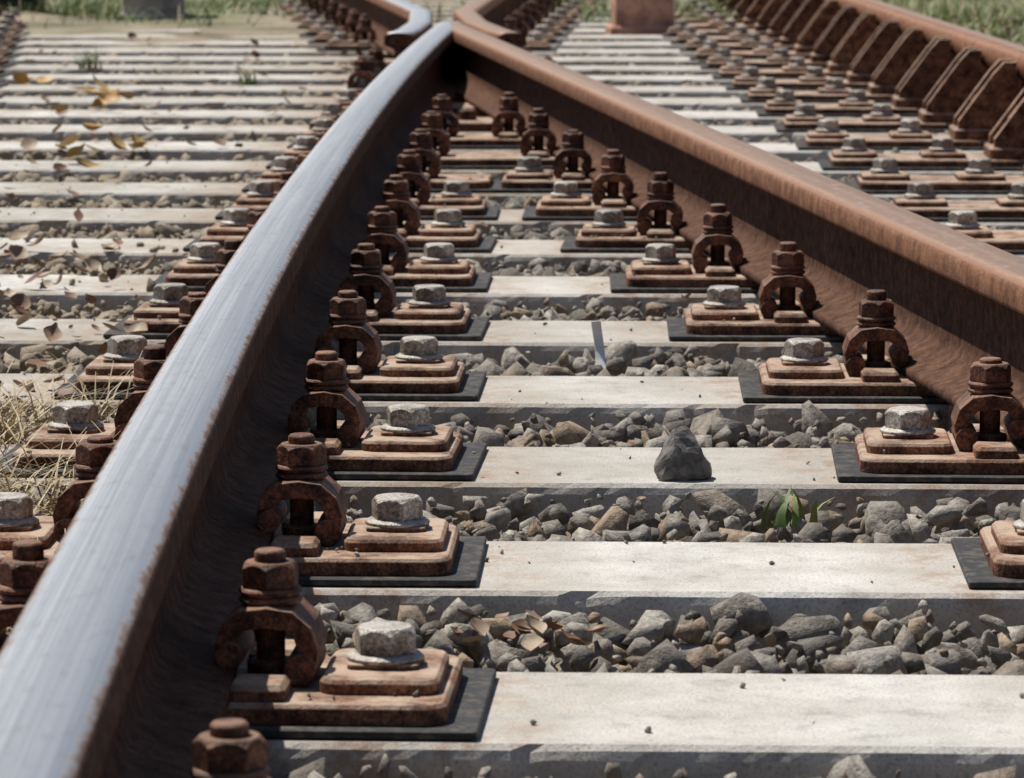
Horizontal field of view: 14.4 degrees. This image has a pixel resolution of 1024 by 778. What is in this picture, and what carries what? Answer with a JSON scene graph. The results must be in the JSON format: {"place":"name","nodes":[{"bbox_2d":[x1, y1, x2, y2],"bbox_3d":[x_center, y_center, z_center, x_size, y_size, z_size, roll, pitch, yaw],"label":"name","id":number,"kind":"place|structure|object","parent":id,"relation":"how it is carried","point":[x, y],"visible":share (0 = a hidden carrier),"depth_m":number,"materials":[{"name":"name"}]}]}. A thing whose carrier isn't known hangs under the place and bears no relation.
{"place":"outdoors","nodes":[
{"label":"outdoors","id":0,"kind":"place"},
{"bbox_2d":[0,0,47,12],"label":"concrete marker post","id":1,"kind":"object","parent":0,"point":[5,2],"visible":0.19,"depth_m":16.75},
{"bbox_2d":[0,0,1023,668],"bbox_3d":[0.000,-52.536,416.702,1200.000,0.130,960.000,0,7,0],"label":"ground","id":2,"kind":"structure","parent":0,"point":[232,26],"depth_m":15.72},
{"bbox_2d":[118,0,189,20],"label":"concrete marker post","id":3,"kind":"object","parent":2,"relation":"on","point":[150,5],"visible":0.45,"depth_m":16.45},
{"bbox_2d":[125,29,604,34],"bbox_3d":[-0.439,-1.278,15.561,4.350,0.201,0.292,0,7,2],"label":"concrete sleeper","id":4,"kind":"object","parent":2,"relation":"on","point":[588,32],"visible":0.09,"depth_m":15.45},
{"bbox_2d":[3,13,28,28],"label":"rail fastening","id":5,"kind":"object","parent":4,"relation":"on","point":[19,23],"visible":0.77,"depth_m":15.58,"materials":[{"name":"metal"}]},
{"bbox_2d":[291,0,340,28],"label":"rail fastening","id":6,"kind":"object","parent":4,"relation":"on","point":[310,19],"visible":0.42,"depth_m":15.53,"materials":[{"name":"metal"}]},
{"bbox_2d":[527,0,573,30],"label":"rail fastening","id":7,"kind":"object","parent":4,"relation":"on","point":[558,22],"visible":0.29,"depth_m":15.50,"materials":[{"name":"metal"}]},
{"bbox_2d":[192,0,708,2],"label":"concrete sleeper","id":8,"kind":"object","parent":2,"relation":"on","point":[430,1],"visible":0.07,"depth_m":19.02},
{"bbox_2d":[0,1,1023,777],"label":"ballast","id":9,"kind":"structure","parent":2,"relation":"on","point":[912,643],"depth_m":3.91,"materials":[{"name":"gravel"}]},
{"bbox_2d":[0,350,142,632],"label":"dry grass","id":10,"kind":"structure","parent":9,"relation":"on","point":[6,437],"depth_m":4.34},
{"bbox_2d":[12,72,147,167],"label":"orange leaves","id":11,"kind":"object","parent":9,"relation":"on","point":[106,95],"visible":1,"depth_m":9.27,"materials":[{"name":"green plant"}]},
{"bbox_2d":[20,34,675,41],"bbox_3d":[-0.485,-1.202,14.961,4.350,0.201,0.292,0,7,2],"label":"concrete sleeper","id":12,"kind":"object","parent":9,"relation":"on","point":[621,38],"visible":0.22,"depth_m":14.86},
{"bbox_2d":[0,19,29,35],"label":"rail fastening","id":13,"kind":"object","parent":12,"relation":"on","point":[17,30],"visible":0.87,"depth_m":14.99,"materials":[{"name":"metal"}]},
{"bbox_2d":[299,5,350,35],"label":"rail fastening","id":14,"kind":"object","parent":12,"relation":"on","point":[317,28],"visible":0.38,"depth_m":14.93,"materials":[{"name":"metal"}]},
{"bbox_2d":[449,4,567,36],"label":"rail fastening","id":15,"kind":"object","parent":12,"relation":"on","point":[525,9],"visible":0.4,"depth_m":14.91,"materials":[{"name":"metal"}]},
{"bbox_2d":[16,41,684,48],"bbox_3d":[-0.515,-1.125,14.361,4.350,0.201,0.292,0,7,2],"label":"concrete sleeper","id":16,"kind":"object","parent":9,"relation":"on","point":[306,45],"visible":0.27,"depth_m":14.25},
{"bbox_2d":[0,25,27,42],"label":"rail fastening","id":17,"kind":"object","parent":16,"relation":"on","point":[13,36],"visible":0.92,"depth_m":14.37,"materials":[{"name":"metal"}]},
{"bbox_2d":[307,9,361,42],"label":"rail fastening","id":18,"kind":"object","parent":16,"relation":"on","point":[327,34],"visible":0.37,"depth_m":14.33,"materials":[{"name":"metal"}]},
{"bbox_2d":[512,10,562,43],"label":"rail fastening","id":19,"kind":"object","parent":16,"relation":"on","point":[517,15],"visible":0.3,"depth_m":14.31,"materials":[{"name":"metal"}]},
{"bbox_2d":[13,48,694,56],"bbox_3d":[-0.468,-1.049,13.761,4.350,0.201,0.292,0,7,2],"label":"concrete sleeper","id":20,"kind":"object","parent":9,"relation":"on","point":[309,52],"visible":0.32,"depth_m":13.65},
{"bbox_2d":[0,32,24,50],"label":"rail fastening","id":21,"kind":"object","parent":20,"relation":"on","point":[10,44],"visible":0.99,"depth_m":13.78,"materials":[{"name":"metal"}]},
{"bbox_2d":[316,14,382,50],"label":"rail fastening","id":22,"kind":"object","parent":20,"relation":"on","point":[340,41],"visible":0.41,"depth_m":13.72,"materials":[{"name":"metal"}]},
{"bbox_2d":[320,0,432,58],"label":"steel rail","id":23,"kind":"object","parent":22,"relation":"on","point":[399,27],"visible":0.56,"depth_m":13.03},
{"bbox_2d":[452,16,556,50],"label":"rail fastening","id":24,"kind":"object","parent":20,"relation":"on","point":[535,41],"visible":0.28,"depth_m":13.71,"materials":[{"name":"metal"}]},
{"bbox_2d":[453,0,549,47],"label":"steel rail","id":25,"kind":"object","parent":24,"relation":"on","point":[488,17],"visible":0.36,"depth_m":12.39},
{"bbox_2d":[9,56,706,65],"bbox_3d":[-0.196,-0.972,13.161,4.350,0.201,0.292,0,7,2],"label":"concrete sleeper","id":26,"kind":"object","parent":9,"relation":"on","point":[331,60],"visible":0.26,"depth_m":13.06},
{"bbox_2d":[0,45,20,58],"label":"rail fastening","id":27,"kind":"object","parent":26,"relation":"on","point":[5,52],"visible":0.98,"depth_m":13.17,"materials":[{"name":"metal"}]},
{"bbox_2d":[4,65,718,74],"bbox_3d":[-0.201,-0.896,12.561,4.350,0.201,0.292,0,7,2],"label":"concrete sleeper","id":28,"kind":"object","parent":9,"relation":"on","point":[321,69],"visible":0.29,"depth_m":12.46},
{"bbox_2d":[0,55,17,67],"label":"rail fastening","id":29,"kind":"object","parent":28,"relation":"on","point":[4,63],"visible":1,"depth_m":12.58,"materials":[{"name":"metal"}]},
{"bbox_2d":[0,74,732,85],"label":"concrete sleeper","id":30,"kind":"object","parent":9,"relation":"on","point":[195,79],"visible":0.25,"depth_m":11.86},
{"bbox_2d":[0,274,779,317],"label":"concrete sleeper","id":31,"kind":"object","parent":9,"relation":"on","point":[568,293],"visible":0.18,"depth_m":5.83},
{"bbox_2d":[155,206,491,291],"bbox_3d":[-0.278,-0.211,5.940,0.490,0.114,0.230,0,7,2],"label":"rail fastening","id":32,"kind":"object","parent":31,"relation":"on","point":[195,270],"visible":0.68,"depth_m":5.90,"materials":[{"name":"steel"},{"name":"rubber"}]},
{"bbox_2d":[609,204,759,292],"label":"rail fastening","id":33,"kind":"object","parent":31,"relation":"on","point":[660,267],"visible":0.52,"depth_m":5.89,"materials":[{"name":"rusted steel"},{"name":"rubber"}]},
{"bbox_2d":[0,319,866,364],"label":"concrete sleeper","id":34,"kind":"object","parent":9,"relation":"on","point":[551,342],"visible":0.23,"depth_m":5.23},
{"bbox_2d":[103,239,489,339],"bbox_3d":[-0.280,-0.137,5.342,0.490,0.118,0.230,0,7,3],"label":"rail fastening","id":35,"kind":"object","parent":34,"relation":"on","point":[429,310],"visible":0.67,"depth_m":5.30,"materials":[{"name":"steel"},{"name":"rubber"}]},
{"bbox_2d":[667,241,844,340],"bbox_3d":[0.450,-0.134,5.321,0.490,0.117,0.230,0,7,1],"label":"rail fastening","id":36,"kind":"object","parent":34,"relation":"on","point":[785,318],"visible":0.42,"depth_m":5.29,"materials":[{"name":"rusted steel"},{"name":"rubber"}]},
{"bbox_2d":[0,85,867,97],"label":"concrete sleeper","id":37,"kind":"object","parent":9,"relation":"on","point":[331,90],"visible":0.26,"depth_m":11.25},
{"bbox_2d":[368,47,530,76],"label":"crossing fastening","id":38,"kind":"object","parent":37,"relation":"on","point":[378,64],"visible":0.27,"depth_m":11.32,"materials":[{"name":"metal"}]},
{"bbox_2d":[725,20,901,89],"bbox_3d":[0.876,-0.932,11.296,0.560,0.188,0.230,0,7,2],"label":"rail support bracket","id":39,"kind":"object","parent":37,"relation":"on","point":[875,50],"visible":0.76,"depth_m":11.22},
{"bbox_2d":[0,97,891,110],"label":"concrete sleeper","id":40,"kind":"object","parent":9,"relation":"on","point":[298,103],"visible":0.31,"depth_m":10.65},
{"bbox_2d":[347,56,555,101],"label":"crossing fastening","id":41,"kind":"object","parent":40,"relation":"on","point":[364,74],"visible":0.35,"depth_m":10.72,"materials":[{"name":"metal"}]},
{"bbox_2d":[739,28,927,102],"bbox_3d":[0.883,-0.856,10.695,0.560,0.188,0.230,0,7,2],"label":"rail support bracket","id":42,"kind":"object","parent":40,"relation":"on","point":[899,60],"visible":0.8,"depth_m":10.62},
{"bbox_2d":[0,110,917,125],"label":"concrete sleeper","id":43,"kind":"object","parent":9,"relation":"on","point":[185,117],"visible":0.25,"depth_m":10.05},
{"bbox_2d":[333,89,487,115],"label":"crossing fastening","id":44,"kind":"object","parent":43,"relation":"on","point":[346,98],"visible":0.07,"depth_m":10.12,"materials":[{"name":"metal"}]},
{"bbox_2d":[755,37,955,116],"bbox_3d":[0.890,-0.779,10.095,0.560,0.188,0.230,0,7,2],"label":"rail support bracket","id":45,"kind":"object","parent":43,"relation":"on","point":[925,72],"visible":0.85,"depth_m":10.02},
{"bbox_2d":[0,125,943,142],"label":"concrete sleeper","id":46,"kind":"object","parent":9,"relation":"on","point":[278,133],"visible":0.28,"depth_m":9.45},
{"bbox_2d":[309,80,503,130],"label":"crossing fastening","id":47,"kind":"object","parent":46,"relation":"on","point":[469,120],"visible":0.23,"depth_m":9.51,"materials":[{"name":"metal"}]},
{"bbox_2d":[774,47,986,131],"bbox_3d":[0.897,-0.703,9.495,0.560,0.188,0.230,0,7,2],"label":"rail support bracket","id":48,"kind":"object","parent":46,"relation":"on","point":[954,87],"visible":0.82,"depth_m":9.42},
{"bbox_2d":[0,374,953,443],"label":"concrete sleeper","id":49,"kind":"object","parent":9,"relation":"on","point":[604,400],"visible":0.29,"depth_m":4.62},
{"bbox_2d":[51,290,485,399],"bbox_3d":[-0.280,-0.059,4.745,0.490,0.114,0.230,0,7,2],"label":"rail fastening","id":50,"kind":"object","parent":49,"relation":"on","point":[420,367],"visible":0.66,"depth_m":4.71,"materials":[{"name":"steel"},{"name":"rubber"}]},
{"bbox_2d":[738,289,946,402],"bbox_3d":[0.511,-0.058,4.713,0.490,0.119,0.230,0,7,2],"label":"rail fastening","id":51,"kind":"object","parent":49,"relation":"on","point":[803,369],"visible":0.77,"depth_m":4.68,"materials":[{"name":"rusted steel"},{"name":"rubber"}]},
{"bbox_2d":[0,32,968,650],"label":"fallen leaves","id":52,"kind":"object","parent":9,"relation":"on","point":[528,624],"visible":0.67,"depth_m":5.60,"materials":[{"name":"brown plant"}]},
{"bbox_2d":[0,141,983,161],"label":"concrete sleeper","id":53,"kind":"object","parent":9,"relation":"on","point":[228,151],"visible":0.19,"depth_m":8.84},
{"bbox_2d":[287,94,509,148],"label":"rail fastening","id":54,"kind":"object","parent":53,"relation":"on","point":[442,104],"visible":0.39,"depth_m":8.91,"materials":[{"name":"steel"},{"name":"rubber"}]},
{"bbox_2d":[437,92,533,148],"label":"rail fastening","id":55,"kind":"object","parent":53,"relation":"on","point":[508,135],"visible":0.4,"depth_m":8.90,"materials":[{"name":"rusted steel"},{"name":"galvanized steel"},{"name":"rubber"}]},
{"bbox_2d":[794,59,1022,149],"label":"rail support bracket","id":56,"kind":"object","parent":53,"relation":"on","point":[988,102],"visible":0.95,"depth_m":8.82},
{"bbox_2d":[821,0,1023,87],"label":"guard rail","id":57,"kind":"object","parent":56,"relation":"on","point":[993,52],"visible":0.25,"depth_m":10.22,"materials":[{"name":"metal"}]},
{"bbox_2d":[0,182,1007,206],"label":"concrete sleeper","id":58,"kind":"object","parent":9,"relation":"on","point":[137,193],"visible":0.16,"depth_m":7.65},
{"bbox_2d":[241,128,500,192],"bbox_3d":[-0.262,-0.441,7.743,0.490,0.112,0.230,0,7,2],"label":"rail fastening","id":59,"kind":"object","parent":58,"relation":"on","point":[420,143],"visible":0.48,"depth_m":7.71,"materials":[{"name":"steel"},{"name":"rubber"}]},
{"bbox_2d":[489,130,606,192],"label":"rail fastening","id":60,"kind":"object","parent":58,"relation":"on","point":[528,174],"visible":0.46,"depth_m":7.69,"materials":[{"name":"rusted steel"},{"name":"galvanized steel"},{"name":"rubber"}]},
{"bbox_2d":[845,158,1023,193],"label":"rail support bracket","id":61,"kind":"object","parent":58,"relation":"on","point":[888,176],"visible":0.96,"depth_m":7.65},
{"bbox_2d":[0,445,1023,531],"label":"concrete sleeper","id":62,"kind":"object","parent":9,"relation":"on","point":[610,476],"visible":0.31,"depth_m":4.01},
{"bbox_2d":[0,345,486,479],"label":"rail fastening","id":63,"kind":"object","parent":62,"relation":"on","point":[407,441],"visible":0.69,"depth_m":4.11,"materials":[{"name":"steel"},{"name":"rubber"}]},
{"bbox_2d":[0,21,461,777],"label":"steel rail","id":64,"kind":"object","parent":63,"relation":"on","point":[110,667],"visible":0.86,"depth_m":3.08,"materials":[{"name":"metal"}]},
{"bbox_2d":[654,426,711,480],"bbox_3d":[0.170,0.064,4.040,0.060,0.054,0.042,-1,7,-11],"label":"loose rock","id":65,"kind":"object","parent":62,"relation":"on","point":[681,457],"visible":1,"depth_m":4.03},
{"bbox_2d":[831,357,1023,482],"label":"rail fastening","id":66,"kind":"object","parent":62,"relation":"on","point":[913,443],"visible":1,"depth_m":4.08,"materials":[{"name":"rusted steel"},{"name":"rubber"}]},
{"bbox_2d":[0,238,1023,274],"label":"concrete sleeper","id":67,"kind":"object","parent":9,"relation":"on","point":[514,253],"visible":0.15,"depth_m":6.44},
{"bbox_2d":[183,172,496,251],"bbox_3d":[-0.274,-0.291,6.545,0.490,0.118,0.230,0,7,3],"label":"rail fastening","id":68,"kind":"object","parent":67,"relation":"on","point":[447,225],"visible":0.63,"depth_m":6.51,"materials":[{"name":"rusted steel"},{"name":"galvanized steel"},{"name":"rubber"}]},
{"bbox_2d":[560,172,706,252],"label":"rail fastening","id":69,"kind":"object","parent":67,"relation":"on","point":[606,226],"visible":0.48,"depth_m":6.50,"materials":[{"name":"rusted steel"},{"name":"galvanized steel"},{"name":"rubber"}]},
{"bbox_2d":[449,22,1023,449],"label":"steel rail","id":70,"kind":"object","parent":69,"relation":"on","point":[956,297],"visible":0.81,"depth_m":5.58,"materials":[{"name":"metal"}]},
{"bbox_2d":[0,208,1023,237],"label":"concrete sleeper","id":71,"kind":"object","parent":9,"relation":"on","point":[47,219],"visible":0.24,"depth_m":7.04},
{"bbox_2d":[215,149,499,219],"bbox_3d":[-0.269,-0.365,7.142,0.490,0.114,0.230,0,7,1],"label":"rail fastening","id":72,"kind":"object","parent":71,"relation":"on","point":[456,194],"visible":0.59,"depth_m":7.11,"materials":[{"name":"rusted steel"},{"name":"galvanized steel"},{"name":"rubber"}]},
{"bbox_2d":[522,149,653,220],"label":"rail fastening","id":73,"kind":"object","parent":71,"relation":"on","point":[560,200],"visible":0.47,"depth_m":7.09,"materials":[{"name":"rusted steel"},{"name":"galvanized steel"},{"name":"rubber"}]},
{"bbox_2d":[889,182,1023,221],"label":"rail support bracket","id":74,"kind":"object","parent":71,"relation":"on","point":[921,199],"visible":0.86,"depth_m":7.05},
{"bbox_2d":[0,160,1023,182],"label":"concrete sleeper","id":75,"kind":"object","parent":9,"relation":"on","point":[202,171],"visible":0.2,"depth_m":8.24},
{"bbox_2d":[265,111,503,168],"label":"rail fastening","id":76,"kind":"object","parent":75,"relation":"on","point":[431,123],"visible":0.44,"depth_m":8.31,"materials":[{"name":"steel"},{"name":"rubber"}]},
{"bbox_2d":[461,108,566,168],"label":"rail fastening","id":77,"kind":"object","parent":75,"relation":"on","point":[539,130],"visible":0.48,"depth_m":8.30,"materials":[{"name":"rusted steel"},{"name":"galvanized steel"},{"name":"rubber"}]},
{"bbox_2d":[818,88,1023,170],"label":"rail support bracket","id":78,"kind":"object","parent":75,"relation":"on","point":[1003,148],"visible":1,"depth_m":8.22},
{"bbox_2d":[591,321,605,368],"bbox_3d":[0.110,-0.053,5.071,0.019,0.062,0.033,-2,8,-17],"label":"metal strip","id":79,"kind":"object","parent":9,"relation":"on","point":[598,342],"visible":0.94,"depth_m":5.08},
{"bbox_2d":[254,541,1023,652],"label":"concrete sleeper","id":80,"kind":"object","parent":9,"relation":"on","point":[615,583],"visible":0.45,"depth_m":3.44,"materials":[{"name":"concrete"}]},
{"bbox_2d":[0,432,486,585],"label":"rail fastening","id":81,"kind":"object","parent":80,"relation":"on","point":[397,539],"visible":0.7,"depth_m":3.51,"materials":[{"name":"steel"},{"name":"rubber"}]},
{"bbox_2d":[951,499,1023,587],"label":"rail fastening","id":82,"kind":"object","parent":80,"relation":"on","point":[1001,542],"visible":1,"depth_m":3.48,"materials":[{"name":"rusted steel"},{"name":"rubber"}]},
{"bbox_2d":[264,672,1023,777],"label":"concrete sleeper","id":83,"kind":"object","parent":9,"relation":"on","point":[701,725],"visible":0.64,"depth_m":2.85,"materials":[{"name":"concrete"}]},
{"bbox_2d":[0,539,495,739],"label":"rail fastening","id":84,"kind":"object","parent":83,"relation":"on","point":[277,678],"visible":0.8,"depth_m":2.90,"materials":[{"name":"steel"},{"name":"rubber"}]},
{"bbox_2d":[0,0,1023,528],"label":"grass","id":85,"kind":"structure","parent":2,"relation":"on","point":[784,516],"depth_m":16.46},
{"bbox_2d":[432,12,609,16],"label":"concrete sleeper","id":86,"kind":"object","parent":2,"relation":"on","point":[448,14],"visible":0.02,"depth_m":17.21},
{"bbox_2d":[278,0,314,10],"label":"rail fastening","id":87,"kind":"object","parent":86,"relation":"on","point":[287,5],"visible":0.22,"depth_m":17.34,"materials":[{"name":"metal"}]},
{"bbox_2d":[549,0,587,13],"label":"rail fastening","id":88,"kind":"object","parent":86,"relation":"on","point":[573,3],"visible":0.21,"depth_m":17.30,"materials":[{"name":"metal"}]},
{"bbox_2d":[433,23,610,28],"bbox_3d":[-0.474,-1.355,16.161,4.350,0.201,0.292,0,7,2],"label":"concrete sleeper","id":89,"kind":"object","parent":2,"relation":"on","point":[593,25],"visible":0.06,"depth_m":15.99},
{"bbox_2d":[290,0,330,21],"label":"rail fastening","id":90,"kind":"object","parent":89,"relation":"on","point":[303,13],"visible":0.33,"depth_m":16.14,"materials":[{"name":"metal"}]},
{"bbox_2d":[535,0,579,24],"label":"rail fastening","id":91,"kind":"object","parent":89,"relation":"on","point":[566,17],"visible":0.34,"depth_m":16.10,"materials":[{"name":"metal"}]},
{"bbox_2d":[433,17,610,22],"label":"concrete sleeper","id":92,"kind":"object","parent":2,"relation":"on","point":[596,20],"visible":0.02,"depth_m":16.61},
{"bbox_2d":[284,0,322,14],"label":"rail fastening","id":93,"kind":"object","parent":92,"relation":"on","point":[309,6],"visible":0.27,"depth_m":16.73,"materials":[{"name":"metal"}]},
{"bbox_2d":[542,0,583,18],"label":"rail fastening","id":94,"kind":"object","parent":92,"relation":"on","point":[567,7],"visible":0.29,"depth_m":16.70,"materials":[{"name":"metal"}]},
{"bbox_2d":[413,3,713,7],"bbox_3d":[-0.483,-1.661,18.562,4.350,0.201,0.292,0,7,2],"label":"concrete sleeper","id":95,"kind":"object","parent":2,"relation":"on","point":[435,5],"visible":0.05,"depth_m":18.42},
{"bbox_2d":[866,0,1023,50],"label":"steel rail","id":96,"kind":"object","parent":2,"relation":"on","point":[983,35],"visible":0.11,"depth_m":11.13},
{"bbox_2d":[605,0,673,34],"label":"concrete marker post","id":97,"kind":"object","parent":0,"point":[642,17],"visible":0.46,"depth_m":15.16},
{"bbox_2d":[675,0,740,17],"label":"rail support bracket","id":98,"kind":"object","parent":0,"point":[733,4],"visible":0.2,"depth_m":16.62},
{"bbox_2d":[680,0,754,22],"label":"rail support bracket","id":99,"kind":"object","parent":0,"point":[742,7],"visible":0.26,"depth_m":16.02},
{"bbox_2d":[674,0,770,29],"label":"rail support bracket","id":100,"kind":"object","parent":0,"point":[755,10],"visible":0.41,"depth_m":15.42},
{"bbox_2d":[662,0,786,36],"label":"rail support bracket","id":101,"kind":"object","parent":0,"point":[768,14],"visible":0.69,"depth_m":14.82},
{"bbox_2d":[670,0,805,43],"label":"rail support bracket","id":102,"kind":"object","parent":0,"point":[782,19],"visible":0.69,"depth_m":14.22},
{"bbox_2d":[679,0,821,51],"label":"rail support bracket","id":103,"kind":"object","parent":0,"point":[800,20],"visible":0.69,"depth_m":13.62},
{"bbox_2d":[689,0,839,59],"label":"rail support bracket","id":104,"kind":"object","parent":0,"point":[819,24],"visible":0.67,"depth_m":13.02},
{"bbox_2d":[700,5,857,68],"bbox_3d":[0.861,-1.085,12.496,0.560,0.188,0.230,0,7,2],"label":"rail support bracket","id":105,"kind":"object","parent":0,"point":[845,19],"visible":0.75,"depth_m":12.42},
{"bbox_2d":[712,12,878,78],"bbox_3d":[0.868,-1.009,11.896,0.560,0.188,0.230,0,7,2],"label":"rail support bracket","id":106,"kind":"object","parent":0,"point":[854,41],"visible":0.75,"depth_m":11.82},
{"bbox_2d":[944,210,1023,253],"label":"rail support bracket","id":107,"kind":"object","parent":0,"point":[966,223],"visible":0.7,"depth_m":6.48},
{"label":"concrete sleeper","id":108,"kind":"object","parent":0,"visible":0},
{"bbox_2d":[190,718,270,777],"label":"rail fastening","id":109,"kind":"object","parent":108,"relation":"on","point":[229,748],"visible":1,"depth_m":2.32,"materials":[{"name":"steel"},{"name":"rubber"}]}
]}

